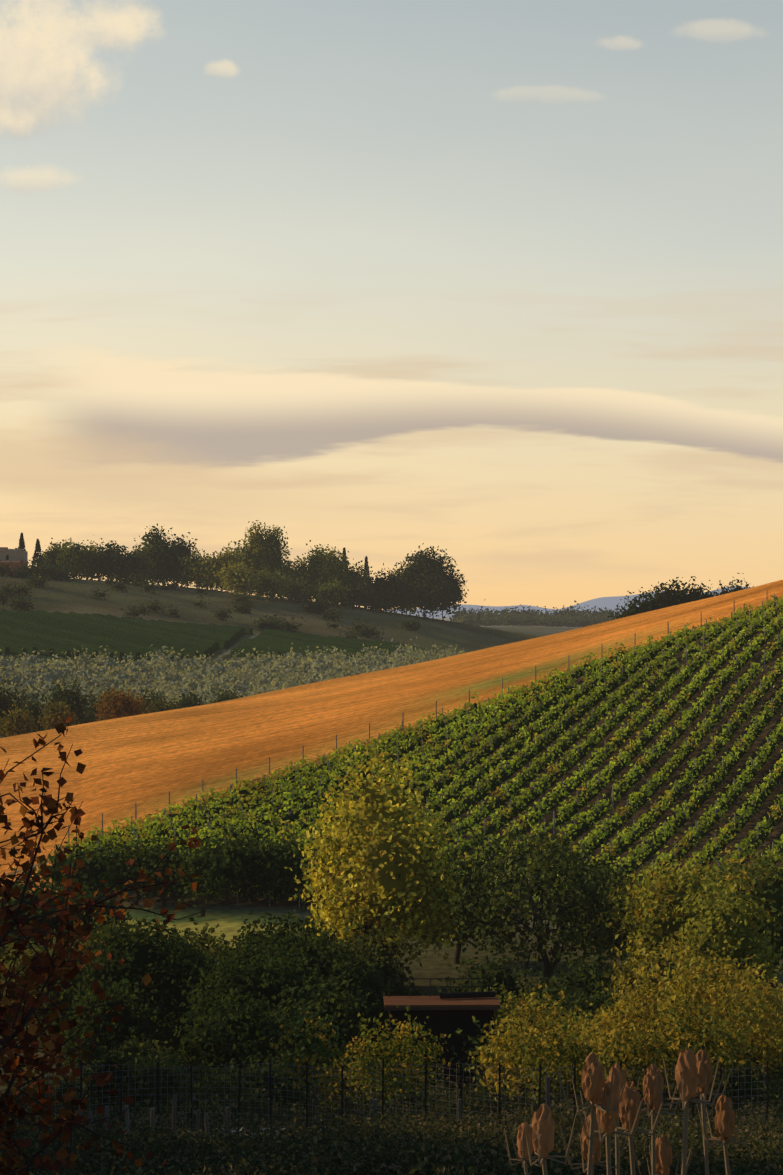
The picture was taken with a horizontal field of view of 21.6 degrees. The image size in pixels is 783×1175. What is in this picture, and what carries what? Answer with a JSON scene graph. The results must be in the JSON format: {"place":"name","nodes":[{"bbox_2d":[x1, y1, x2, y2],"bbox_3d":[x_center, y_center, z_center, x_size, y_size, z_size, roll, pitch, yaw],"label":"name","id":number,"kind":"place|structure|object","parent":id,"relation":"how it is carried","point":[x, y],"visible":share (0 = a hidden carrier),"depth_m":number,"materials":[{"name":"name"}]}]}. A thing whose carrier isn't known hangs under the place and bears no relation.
{"place":"outdoors","nodes":[
{"label":"outdoors","id":0,"kind":"place"},
{"bbox_2d":[0,575,782,1167],"bbox_3d":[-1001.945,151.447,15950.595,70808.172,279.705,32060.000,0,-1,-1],"label":"terrain","id":1,"kind":"structure","parent":0,"point":[150,763],"depth_m":257.07,"materials":[{"name":"orange soil"}]},
{"bbox_2d":[0,547,64,577],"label":"farmhouse","id":2,"kind":"object","parent":1,"relation":"on","point":[16,557],"visible":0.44,"depth_m":789.58,"materials":[{"name":"brown"}]},
{"bbox_2d":[0,717,220,1174],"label":"red-leaved tree","id":3,"kind":"object","parent":1,"relation":"on","point":[43,968],"visible":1,"depth_m":13.89,"materials":[{"name":"red plant"}]},
{"bbox_2d":[0,609,427,659],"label":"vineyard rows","id":4,"kind":"object","parent":1,"relation":"on","point":[57,633],"visible":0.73,"depth_m":644.15,"materials":[{"name":"green plant"}]},
{"bbox_2d":[0,520,468,639],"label":"row of trees","id":5,"kind":"object","parent":1,"relation":"on","point":[426,581],"visible":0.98,"depth_m":811.59,"materials":[{"name":"green plant"}]},
{"bbox_2d":[0,637,468,737],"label":"olive tree","id":6,"kind":"object","parent":1,"relation":"on","point":[165,676],"visible":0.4,"depth_m":542.64,"materials":[{"name":"green plant"}]},
{"bbox_2d":[0,573,753,737],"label":"shrubs","id":7,"kind":"object","parent":1,"relation":"on","point":[21,715],"visible":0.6,"depth_m":398.77,"materials":[{"name":"green plant"}]},
{"bbox_2d":[0,740,782,1120],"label":"tree grove","id":8,"kind":"object","parent":1,"relation":"on","point":[706,952],"visible":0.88,"depth_m":99.67,"materials":[{"name":"green plant"}]},
{"bbox_2d":[0,598,782,1174],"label":"grass","id":9,"kind":"structure","parent":1,"relation":"on","point":[402,1142],"depth_m":41.16,"materials":[{"name":"green plant"}]},
{"bbox_2d":[42,1058,767,1139],"bbox_3d":[0.066,11.875,46.721,15.509,2.892,6.463,0,-1,-13],"label":"fence","id":10,"kind":"object","parent":1,"relation":"on","point":[174,1106],"visible":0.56,"depth_m":46.70,"materials":[{"name":"black metal"}]},
{"bbox_2d":[56,594,782,917],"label":"vineyard vines","id":11,"kind":"object","parent":1,"relation":"on","point":[207,810],"visible":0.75,"depth_m":191.93,"materials":[{"name":"green plant"}]},
{"bbox_2d":[383,978,500,1096],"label":"shed","id":12,"kind":"structure","parent":1,"relation":"on","point":[451,1013],"depth_m":87.82,"materials":[{"name":"brown wood"}]},
{"bbox_2d":[445,600,624,626],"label":"distant tree line","id":13,"kind":"object","parent":1,"relation":"on","point":[567,617],"visible":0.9,"depth_m":1617.67,"materials":[{"name":"green plant"}]},
{"bbox_2d":[504,1049,754,1174],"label":"teasels","id":14,"kind":"object","parent":1,"relation":"on","point":[613,1095],"visible":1,"depth_m":3.00,"materials":[{"name":"brown plant"}]},
{"bbox_2d":[0,0,782,609],"label":"sky","id":15,"kind":"structure","parent":0,"point":[497,285],"materials":[{"name":"blue"}]}
]}

